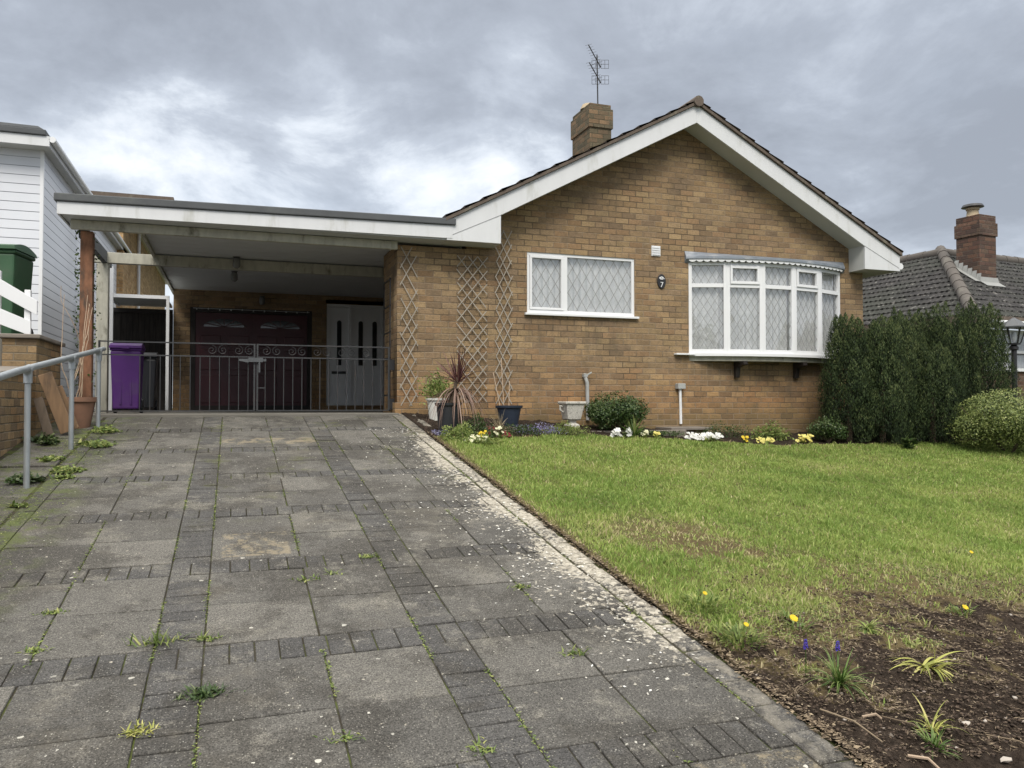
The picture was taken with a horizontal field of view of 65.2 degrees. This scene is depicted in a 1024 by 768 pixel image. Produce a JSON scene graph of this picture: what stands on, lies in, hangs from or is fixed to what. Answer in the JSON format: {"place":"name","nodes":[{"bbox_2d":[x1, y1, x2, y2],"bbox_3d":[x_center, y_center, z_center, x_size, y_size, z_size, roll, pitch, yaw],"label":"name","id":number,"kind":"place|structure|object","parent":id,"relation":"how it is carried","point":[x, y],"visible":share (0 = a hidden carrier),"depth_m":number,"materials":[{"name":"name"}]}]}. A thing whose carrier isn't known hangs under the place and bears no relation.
{"place":"outdoors","nodes":[
{"label":"outdoors","id":0,"kind":"place"},
{"bbox_2d":[93,410,382,413],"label":"carport floor","id":1,"kind":"structure","parent":0,"point":[255,411],"depth_m":11.96,"materials":[{"name":"concrete"}]},
{"bbox_2d":[108,266,113,409],"bbox_3d":[-6.457,-0.724,12.885,0.050,2.340,0.050,0,-1,-19],"label":"white post","id":2,"kind":"object","parent":1,"relation":"on","point":[111,327],"visible":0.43,"depth_m":12.87,"materials":[{"name":"plastic"}]},
{"bbox_2d":[109,343,145,412],"bbox_3d":[-5.385,-0.082,11.199,0.418,0.980,0.540,0,-1,-19],"label":"wheelie bin","id":3,"kind":"object","parent":1,"relation":"on","point":[125,379],"visible":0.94,"depth_m":11.03,"materials":[{"name":"purple plastic"}]},
{"bbox_2d":[113,294,171,409],"bbox_3d":[-6.732,-0.524,14.559,1.000,2.020,1.500,0,-1,-19],"label":"lean to canopy","id":4,"kind":"object","parent":1,"relation":"on","point":[140,300],"visible":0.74,"depth_m":14.02,"materials":[{"name":"white plastic"}]},
{"bbox_2d":[130,352,159,409],"bbox_3d":[-5.971,-0.031,12.948,0.449,0.960,0.578,0,-1,-19],"label":"wheelie bin","id":5,"kind":"object","parent":1,"relation":"on","point":[145,382],"visible":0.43,"depth_m":12.80,"materials":[{"name":"black plastic"}]},
{"bbox_2d":[54,192,461,412],"bbox_3d":[-4.324,-0.830,14.559,5.360,2.650,9.505,0,-1,-19],"label":"carport","id":6,"kind":"object","parent":1,"relation":"on","point":[192,245],"visible":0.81,"depth_m":10.72,"materials":[{"name":"wood"}]},
{"bbox_2d":[71,230,101,386],"bbox_3d":[-5.179,-0.919,9.736,0.329,1.916,0.317,0,-1,-19],"label":"climbing ivy","id":7,"kind":"object","parent":6,"relation":"attached to","point":[78,273],"visible":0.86,"depth_m":9.69,"materials":[{"name":"green plant"}]},
{"bbox_2d":[98,340,254,411],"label":"driveway gate","id":8,"kind":"structure","parent":6,"relation":"attached to","point":[169,410],"depth_m":10.20,"materials":[{"name":"metal"}]},
{"bbox_2d":[92,413,398,416],"bbox_3d":[-3.692,0.561,10.262,4.418,0.365,0.570,0,-1,-19],"label":"threshold","id":9,"kind":"object","parent":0,"point":[228,414],"visible":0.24,"depth_m":10.16,"materials":[{"name":"concrete"}]},
{"bbox_2d":[0,414,862,767],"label":"driveway","id":10,"kind":"structure","parent":0,"point":[396,706],"depth_m":3.92,"materials":[{"name":"concrete"}]},
{"bbox_2d":[4,472,41,483],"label":"ground ivy","id":11,"kind":"object","parent":10,"relation":"on","point":[18,478],"visible":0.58,"depth_m":6.31,"materials":[{"name":"green plant"}]},
{"bbox_2d":[16,645,53,655],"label":"joint weed","id":12,"kind":"object","parent":10,"relation":"on","point":[34,650],"visible":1,"depth_m":3.49,"materials":[{"name":"green plant"}]},
{"bbox_2d":[33,397,53,436],"bbox_3d":[-4.750,0.338,8.116,0.224,0.419,0.077,0,-1,11],"label":"plank","id":13,"kind":"object","parent":10,"relation":"on","point":[43,415],"visible":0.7,"depth_m":8.10,"materials":[{"name":"wood"}]},
{"bbox_2d":[34,432,59,443],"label":"ground ivy","id":14,"kind":"object","parent":10,"relation":"on","point":[49,440],"visible":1,"depth_m":7.83,"materials":[{"name":"green plant"}]},
{"bbox_2d":[36,454,65,461],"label":"ground ivy","id":15,"kind":"object","parent":10,"relation":"on","point":[48,458],"visible":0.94,"depth_m":7.08,"materials":[{"name":"green plant"}]},
{"bbox_2d":[0,347,105,488],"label":"handrail","id":16,"kind":"object","parent":10,"relation":"on","point":[27,370],"visible":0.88,"depth_m":6.76,"materials":[{"name":"metal"}]},
{"bbox_2d":[38,372,74,433],"bbox_3d":[-4.686,0.195,8.226,0.336,0.642,0.061,1,-2,-27],"label":"plank","id":17,"kind":"object","parent":10,"relation":"on","point":[54,398],"visible":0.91,"depth_m":8.21,"materials":[{"name":"wood"}]},
{"bbox_2d":[46,473,75,480],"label":"joint weed","id":18,"kind":"object","parent":10,"relation":"on","point":[60,476],"visible":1,"depth_m":6.53,"materials":[{"name":"green plant"}]},
{"bbox_2d":[49,464,86,473],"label":"ground ivy","id":19,"kind":"object","parent":10,"relation":"on","point":[68,469],"visible":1,"depth_m":6.71,"materials":[{"name":"green plant"}]},
{"bbox_2d":[58,385,78,428],"bbox_3d":[-4.675,0.258,8.329,0.299,0.489,0.050,0,-1,-19],"label":"plank","id":20,"kind":"object","parent":10,"relation":"on","point":[64,397],"visible":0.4,"depth_m":8.33,"materials":[{"name":"wood"}]},
{"bbox_2d":[60,293,96,428],"bbox_3d":[-4.839,-0.280,8.992,0.404,1.558,0.859,0,-1,-19],"label":"terracotta pot","id":21,"kind":"object","parent":10,"relation":"on","point":[83,409],"visible":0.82,"depth_m":8.71,"materials":[{"name":"ceramic"}]},
{"bbox_2d":[81,438,117,447],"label":"ground ivy","id":22,"kind":"object","parent":10,"relation":"on","point":[96,443],"visible":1,"depth_m":7.78,"materials":[{"name":"green plant"}]},
{"bbox_2d":[88,424,122,432],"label":"ground ivy","id":23,"kind":"object","parent":10,"relation":"on","point":[106,428],"visible":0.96,"depth_m":8.53,"materials":[{"name":"green plant"}]},
{"bbox_2d":[118,718,159,737],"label":"joint weed","id":24,"kind":"object","parent":10,"relation":"on","point":[135,731],"visible":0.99,"depth_m":2.90,"materials":[{"name":"green plant"}]},
{"bbox_2d":[123,627,195,647],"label":"joint weed","id":25,"kind":"object","parent":10,"relation":"on","point":[155,638],"visible":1,"depth_m":3.61,"materials":[{"name":"green plant"}]},
{"bbox_2d":[187,629,230,640],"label":"joint weed","id":26,"kind":"object","parent":10,"relation":"on","point":[204,637],"visible":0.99,"depth_m":3.69,"materials":[{"name":"green plant"}]},
{"bbox_2d":[173,682,245,702],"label":"joint weed","id":27,"kind":"object","parent":10,"relation":"on","point":[203,692],"visible":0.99,"depth_m":3.19,"materials":[{"name":"green plant"}]},
{"bbox_2d":[312,727,365,743],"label":"joint weed","id":28,"kind":"object","parent":10,"relation":"on","point":[348,737],"visible":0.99,"depth_m":2.92,"materials":[{"name":"green plant"}]},
{"bbox_2d":[0,420,753,767],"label":"joint moss","id":29,"kind":"object","parent":10,"relation":"on","point":[296,548],"visible":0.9,"depth_m":4.72,"materials":[{"name":"green plant"}]},
{"bbox_2d":[461,734,496,756],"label":"joint weed","id":30,"kind":"object","parent":10,"relation":"on","point":[480,748],"visible":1,"depth_m":2.89,"materials":[{"name":"green plant"}]},
{"bbox_2d":[352,428,717,699],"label":"fallen petals","id":31,"kind":"object","parent":10,"relation":"on","point":[667,678],"visible":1,"depth_m":5.01,"materials":[{"name":"plant"}]},
{"bbox_2d":[0,416,868,767],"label":"driveway bedding","id":32,"kind":"object","parent":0,"point":[622,582],"visible":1,"depth_m":4.22,"materials":[{"name":"soil"}]},
{"bbox_2d":[0,333,65,456],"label":"boundary wall","id":33,"kind":"structure","parent":32,"relation":"on","point":[19,350],"depth_m":8.15,"materials":[{"name":"brick"}]},
{"bbox_2d":[0,0,1023,400],"label":"sky","id":34,"kind":"structure","parent":0,"point":[906,114],"materials":[{"name":"grey"}]},
{"bbox_2d":[402,413,1023,767],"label":"lawn","id":35,"kind":"structure","parent":0,"point":[985,760],"depth_m":4.39,"materials":[{"name":"plant"}]},
{"bbox_2d":[414,363,458,420],"bbox_3d":[-0.995,0.103,10.555,0.566,0.764,0.531,-1,-1,21],"label":"leafy plant in pot","id":36,"kind":"object","parent":35,"relation":"on","point":[436,386],"visible":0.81,"depth_m":10.50,"materials":[{"name":"plant"}]},
{"bbox_2d":[424,345,493,433],"bbox_3d":[-0.651,0.112,9.619,0.886,1.220,1.219,0,-1,-5],"label":"spiky plant in pot","id":37,"kind":"object","parent":35,"relation":"on","point":[449,412],"visible":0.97,"depth_m":9.44,"materials":[{"name":"black plant"}]},
{"bbox_2d":[439,421,479,439],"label":"bedding plant","id":38,"kind":"object","parent":35,"relation":"on","point":[457,430],"visible":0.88,"depth_m":9.09,"materials":[{"name":"green plant"}]},
{"bbox_2d":[458,412,495,436],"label":"bedding plant","id":39,"kind":"object","parent":35,"relation":"on","point":[480,426],"visible":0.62,"depth_m":9.40,"materials":[{"name":"green plant"}]},
{"bbox_2d":[457,433,506,444],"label":"bedding plant","id":40,"kind":"object","parent":35,"relation":"on","point":[490,440],"visible":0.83,"depth_m":8.98,"materials":[{"name":"green plant"}]},
{"bbox_2d":[493,359,522,426],"bbox_3d":[-0.080,0.109,10.884,0.374,0.944,0.612,0,-1,-19],"label":"navy plant pot","id":41,"kind":"object","parent":35,"relation":"on","point":[510,415],"visible":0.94,"depth_m":10.65,"materials":[{"name":"plastic"}]},
{"bbox_2d":[500,423,541,434],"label":"heather","id":42,"kind":"object","parent":35,"relation":"on","point":[519,428],"visible":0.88,"depth_m":9.98,"materials":[{"name":"green plant"}]},
{"bbox_2d":[172,95,903,432],"bbox_3d":[-0.535,-1.929,16.084,11.742,6.620,9.902,0,-1,-19],"label":"bungalow","id":43,"kind":"object","parent":35,"relation":"on","point":[696,261],"visible":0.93,"depth_m":12.41,"materials":[{"name":"brick"}]},
{"bbox_2d":[108,307,172,409],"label":"side gate","id":44,"kind":"structure","parent":43,"relation":"attached to","point":[133,324],"depth_m":15.34,"materials":[{"name":"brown wood"}]},
{"bbox_2d":[189,307,311,409],"bbox_3d":[-5.183,-0.486,15.961,2.310,2.010,0.156,0,-1,-19],"label":"garage door","id":45,"kind":"structure","parent":43,"relation":"in","point":[207,325],"depth_m":15.93,"materials":[{"name":"brown wood"}]},
{"bbox_2d":[239,344,394,410],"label":"driveway gate","id":46,"kind":"structure","parent":43,"relation":"attached to","point":[391,363],"depth_m":10.73,"materials":[{"name":"metal"}]},
{"bbox_2d":[326,300,382,404],"bbox_3d":[-3.270,-0.640,16.627,1.200,2.170,0.110,0,-1,-19],"label":"front door","id":47,"kind":"structure","parent":43,"relation":"in","point":[347,325],"depth_m":16.62,"materials":[{"name":"white plastic"}]},
{"bbox_2d":[383,277,390,411],"bbox_3d":[-1.772,-0.546,11.342,0.018,1.870,0.490,0,-1,-19],"label":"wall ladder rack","id":48,"kind":"object","parent":43,"relation":"attached to","point":[384,308],"depth_m":11.53,"materials":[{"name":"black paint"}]},
{"bbox_2d":[400,246,417,405],"bbox_3d":[-1.408,-0.791,10.930,0.261,2.177,0.025,0,-1,-19],"label":"trellis","id":49,"kind":"object","parent":43,"relation":"attached to","point":[409,330],"visible":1,"depth_m":10.93,"materials":[{"name":"wood"}]},
{"bbox_2d":[456,255,487,402],"bbox_3d":[-0.559,-0.769,11.226,0.462,2.066,0.026,0,-1,-19],"label":"trellis","id":50,"kind":"object","parent":43,"relation":"attached to","point":[474,325],"visible":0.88,"depth_m":11.23,"materials":[{"name":"wood"}]},
{"bbox_2d":[494,230,512,403],"bbox_3d":[-0.115,-0.955,11.386,0.280,2.488,0.025,0,-1,-19],"label":"trellis","id":51,"kind":"object","parent":43,"relation":"attached to","point":[506,316],"visible":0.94,"depth_m":11.39,"materials":[{"name":"wood"}]},
{"bbox_2d":[524,252,638,318],"bbox_3d":[1.033,-1.451,11.874,1.830,0.925,0.171,0,-1,-19],"label":"window","id":52,"kind":"structure","parent":43,"relation":"in","point":[567,285],"depth_m":11.92,"materials":[{"name":"white plastic"}]},
{"bbox_2d":[585,44,608,103],"bbox_3d":[1.548,-5.606,14.962,0.232,1.320,0.663,-1,-2,36],"label":"tv aerial","id":53,"kind":"object","parent":43,"relation":"attached to","point":[597,63],"visible":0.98,"depth_m":15.13,"materials":[{"name":"grey paint"}]},
{"bbox_2d":[674,251,844,377],"bbox_3d":[4.053,-1.076,12.800,3.250,1.960,0.570,0,-1,-19],"label":"bow window","id":54,"kind":"structure","parent":43,"relation":"in","point":[743,309],"depth_m":12.60,"materials":[{"name":"white plastic"}]},
{"bbox_2d":[522,422,565,433],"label":"heather","id":55,"kind":"object","parent":35,"relation":"on","point":[545,427],"visible":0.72,"depth_m":10.27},
{"bbox_2d":[541,420,591,435],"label":"bedding plant","id":56,"kind":"object","parent":35,"relation":"on","point":[569,430],"visible":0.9,"depth_m":10.40,"materials":[{"name":"green plant"}]},
{"bbox_2d":[558,401,585,427],"bbox_3d":[0.838,0.430,11.220,0.383,0.370,0.310,0,-1,-19],"label":"stone urn","id":57,"kind":"object","parent":35,"relation":"on","point":[571,412],"visible":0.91,"depth_m":11.12,"materials":[{"name":"stone"}]},
{"bbox_2d":[583,389,649,430],"bbox_3d":[1.482,0.409,11.348,0.975,0.676,0.833,0,-1,-19],"label":"round shrub","id":58,"kind":"object","parent":35,"relation":"on","point":[607,413],"visible":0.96,"depth_m":11.14,"materials":[{"name":"green plant"}]},
{"bbox_2d":[622,414,647,437],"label":"sword leaved plant","id":59,"kind":"object","parent":35,"relation":"on","point":[633,428],"visible":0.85,"depth_m":10.84,"materials":[{"name":"green plant"}]},
{"bbox_2d":[592,430,685,436],"bbox_3d":[1.801,0.763,11.337,1.500,0.213,0.080,0,-1,-19],"label":"bed edging","id":60,"kind":"object","parent":35,"relation":"on","point":[681,431],"visible":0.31,"depth_m":11.46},
{"bbox_2d":[621,429,685,435],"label":"bedding plant","id":61,"kind":"object","parent":35,"relation":"on","point":[673,433],"visible":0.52,"depth_m":11.26,"materials":[{"name":"green plant"}]},
{"bbox_2d":[426,432,896,767],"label":"dead leaf litter","id":62,"kind":"object","parent":35,"relation":"on","point":[871,764],"visible":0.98,"depth_m":3.51,"materials":[{"name":"brown plant"}]},
{"bbox_2d":[656,426,711,434],"bbox_3d":[2.588,0.841,12.053,0.700,0.390,0.475,0,-1,-19],"label":"garden step","id":63,"kind":"object","parent":35,"relation":"on","point":[694,429],"visible":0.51,"depth_m":11.88,"materials":[{"name":"concrete"}]},
{"bbox_2d":[677,589,728,613],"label":"yellow daisy plant","id":64,"kind":"object","parent":35,"relation":"on","point":[705,602],"visible":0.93,"depth_m":4.33,"materials":[{"name":"green plant"}]},
{"bbox_2d":[684,432,723,441],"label":"white bedding flowers","id":65,"kind":"object","parent":35,"relation":"on","point":[708,436],"visible":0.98,"depth_m":11.31,"materials":[{"name":"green plant"}]},
{"bbox_2d":[694,421,753,437],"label":"bedding plant","id":66,"kind":"object","parent":35,"relation":"on","point":[727,428],"visible":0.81,"depth_m":11.89,"materials":[{"name":"green plant"}]},
{"bbox_2d":[434,432,1023,706],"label":"grass","id":67,"kind":"structure","parent":35,"relation":"on","point":[952,557],"depth_m":7.17,"materials":[{"name":"plant"}]},
{"bbox_2d":[451,436,1023,647],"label":"lawn clover","id":68,"kind":"object","parent":35,"relation":"on","point":[748,607],"visible":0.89,"depth_m":5.55,"materials":[{"name":"green plant"}]},
{"bbox_2d":[454,440,1023,645],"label":"lawn thatch","id":69,"kind":"object","parent":35,"relation":"on","point":[804,559],"visible":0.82,"depth_m":5.58,"materials":[{"name":"brown plant"}]},
{"bbox_2d":[712,619,769,650],"bbox_3d":[1.097,1.206,3.871,0.298,0.119,0.302,-1,-2,34],"label":"yellow daisy plant","id":70,"kind":"object","parent":35,"relation":"on","point":[736,629],"visible":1,"depth_m":3.87,"materials":[{"name":"green plant"}]},
{"bbox_2d":[751,420,794,440],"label":"bedding plant","id":71,"kind":"object","parent":35,"relation":"on","point":[780,433],"visible":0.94,"depth_m":12.12,"materials":[{"name":"green plant"}]},
{"bbox_2d":[775,606,804,624],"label":"weed tuft","id":72,"kind":"object","parent":35,"relation":"on","point":[786,613],"visible":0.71,"depth_m":4.33,"materials":[{"name":"green plant"}]},
{"bbox_2d":[776,681,811,701],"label":"dead grass tuft","id":73,"kind":"object","parent":35,"relation":"on","point":[791,690],"visible":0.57,"depth_m":3.42,"materials":[{"name":"brown plant"}]},
{"bbox_2d":[781,614,816,634],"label":"yellow daisy plant","id":74,"kind":"object","parent":35,"relation":"on","point":[795,618],"visible":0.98,"depth_m":4.17,"materials":[{"name":"green plant"}]},
{"bbox_2d":[795,434,813,442],"bbox_3d":[4.378,0.814,11.968,0.264,0.146,0.256,1,-2,-41],"label":"primrose","id":75,"kind":"object","parent":35,"relation":"on","point":[808,437],"visible":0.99,"depth_m":11.94,"materials":[{"name":"yellow plant"}]},
{"bbox_2d":[629,572,1023,764],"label":"straw litter","id":76,"kind":"object","parent":35,"relation":"on","point":[914,652],"visible":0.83,"depth_m":3.97,"materials":[{"name":"beige plant"}]},
{"bbox_2d":[806,416,849,442],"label":"shrub","id":77,"kind":"object","parent":35,"relation":"on","point":[829,426],"visible":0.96,"depth_m":12.05,"materials":[{"name":"green plant"}]},
{"bbox_2d":[634,573,1023,765],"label":"soil crumbs","id":78,"kind":"object","parent":35,"relation":"on","point":[872,725],"visible":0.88,"depth_m":3.58,"materials":[{"name":"soil"}]},
{"bbox_2d":[800,639,878,699],"bbox_3d":[1.428,1.267,3.527,0.322,0.249,0.350,0,-1,-19],"label":"grape hyacinth","id":79,"kind":"object","parent":35,"relation":"on","point":[838,679],"visible":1,"depth_m":3.52,"materials":[{"name":"green plant"}]},
{"bbox_2d":[820,708,882,741],"bbox_3d":[1.339,1.341,3.152,0.026,0.035,0.286,1,-2,-30],"label":"twig","id":80,"kind":"object","parent":35,"relation":"on","point":[854,721],"visible":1,"depth_m":3.16,"materials":[{"name":"wood"}]},
{"bbox_2d":[815,312,888,442],"bbox_3d":[5.222,-0.059,12.385,1.102,2.113,1.048,0,-1,-19],"label":"conifer","id":81,"kind":"object","parent":35,"relation":"on","point":[847,347],"visible":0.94,"depth_m":12.15,"materials":[{"name":"green plant"}]},
{"bbox_2d":[851,619,885,634],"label":"weed tuft","id":82,"kind":"object","parent":35,"relation":"on","point":[868,626],"visible":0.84,"depth_m":4.24,"materials":[{"name":"green plant"}]},
{"bbox_2d":[726,588,1023,755],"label":"pebbles","id":83,"kind":"object","parent":35,"relation":"on","point":[955,747],"visible":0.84,"depth_m":3.57,"materials":[{"name":"stone"}]},
{"bbox_2d":[844,316,919,444],"bbox_3d":[5.688,-0.019,12.344,1.090,2.078,1.148,0,-1,-19],"label":"conifer","id":84,"kind":"object","parent":35,"relation":"on","point":[883,341],"visible":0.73,"depth_m":12.11,"materials":[{"name":"green plant"}]},
{"bbox_2d":[855,310,935,440],"bbox_3d":[6.073,-0.094,12.749,1.244,2.172,1.224,0,-1,-19],"label":"conifer","id":85,"kind":"object","parent":35,"relation":"on","point":[910,339],"visible":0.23,"depth_m":12.50,"materials":[{"name":"green plant"}]},
{"bbox_2d":[900,434,920,447],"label":"leafy plant","id":86,"kind":"object","parent":35,"relation":"on","point":[908,444],"visible":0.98,"depth_m":11.80,"materials":[{"name":"green plant"}]},
{"bbox_2d":[890,306,942,432],"bbox_3d":[6.686,-0.195,13.540,1.172,2.273,1.239,-1,-2,40],"label":"conifer","id":87,"kind":"object","parent":35,"relation":"on","point":[915,320],"visible":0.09,"depth_m":13.34,"materials":[{"name":"green plant"}]},
{"bbox_2d":[908,754,939,767],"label":"twig","id":88,"kind":"object","parent":35,"relation":"on","point":[923,758],"visible":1,"depth_m":2.92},
{"bbox_2d":[886,651,969,686],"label":"fallen daffodil leaves","id":89,"kind":"object","parent":35,"relation":"on","point":[930,664],"visible":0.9,"depth_m":3.81,"materials":[{"name":"plant"}]},
{"bbox_2d":[899,693,965,742],"bbox_3d":[1.694,1.363,3.205,0.284,0.159,0.257,0,-1,-19],"label":"weed tuft","id":90,"kind":"object","parent":35,"relation":"on","point":[936,726],"visible":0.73,"depth_m":3.22,"materials":[{"name":"green plant"}]},
{"bbox_2d":[897,341,969,444],"bbox_3d":[6.667,0.180,12.659,1.154,1.704,1.175,0,-1,-19],"label":"conifer","id":91,"kind":"object","parent":35,"relation":"on","point":[937,371],"visible":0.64,"depth_m":12.36,"materials":[{"name":"green plant"}]},
{"bbox_2d":[914,722,962,758],"bbox_3d":[1.603,1.350,3.021,0.176,0.117,0.220,-1,-2,28],"label":"weed tuft","id":92,"kind":"object","parent":35,"relation":"on","point":[934,740],"visible":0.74,"depth_m":3.04,"materials":[{"name":"green plant"}]},
{"bbox_2d":[919,302,992,435],"bbox_3d":[7.312,-0.229,13.473,1.351,2.408,1.266,0,-1,-19],"label":"conifer","id":93,"kind":"object","parent":35,"relation":"on","point":[945,332],"visible":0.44,"depth_m":13.21,"materials":[{"name":"green plant"}]},
{"bbox_2d":[947,600,978,617],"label":"yellow daisy plant","id":94,"kind":"object","parent":35,"relation":"on","point":[964,606],"visible":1,"depth_m":4.68,"materials":[{"name":"green plant"}]},
{"bbox_2d":[945,386,1023,452],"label":"spreading shrub","id":95,"kind":"object","parent":35,"relation":"on","point":[990,422],"visible":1,"depth_m":11.72,"materials":[{"name":"green plant"}]},
{"bbox_2d":[950,296,1022,435],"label":"conifer","id":96,"kind":"object","parent":35,"relation":"on","point":[984,333],"visible":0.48,"depth_m":13.21,"materials":[{"name":"green plant"}]},
{"bbox_2d":[999,318,1023,404],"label":"lamp post","id":97,"kind":"object","parent":35,"relation":"on","point":[1013,323],"visible":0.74,"depth_m":14.03,"materials":[{"name":"metal"}]},
{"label":"neighbour yard","id":98,"kind":"structure","parent":0,"visible":0},
{"bbox_2d":[0,339,1,365],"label":"raised terrace","id":99,"kind":"structure","parent":98,"relation":"on","point":[0,352],"depth_m":8.34,"materials":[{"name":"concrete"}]},
{"bbox_2d":[0,244,36,333],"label":"wheelie bin","id":100,"kind":"object","parent":99,"relation":"on","point":[16,264],"visible":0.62,"depth_m":9.39,"materials":[{"name":"green plastic"}]},
{"bbox_2d":[0,271,37,333],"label":"ranch fence","id":101,"kind":"object","parent":99,"relation":"on","point":[27,302],"visible":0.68,"depth_m":8.77,"materials":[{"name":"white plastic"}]},
{"bbox_2d":[0,122,131,410],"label":"clad house","id":102,"kind":"structure","parent":98,"relation":"on","point":[38,170],"depth_m":11.22,"materials":[{"name":"white plastic"}]},
{"bbox_2d":[91,191,173,308],"bbox_3d":[-11.687,-1.554,23.447,4.000,5.220,12.500,0,-1,-19],"label":"brick extension","id":103,"kind":"object","parent":98,"relation":"on","point":[140,280],"visible":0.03,"depth_m":20.46,"materials":[{"name":"brown brick"}]},
{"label":"neighbour garden","id":104,"kind":"structure","parent":0,"visible":0},
{"bbox_2d":[863,203,1023,425],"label":"tiled bungalow","id":105,"kind":"object","parent":104,"relation":"on","point":[976,268],"visible":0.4,"depth_m":16.89,"materials":[{"name":"tile"}]},
{"bbox_2d":[984,329,1023,371],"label":"window","id":106,"kind":"structure","parent":105,"relation":"in","point":[1020,358],"depth_m":15.99,"materials":[{"name":"white plastic"}]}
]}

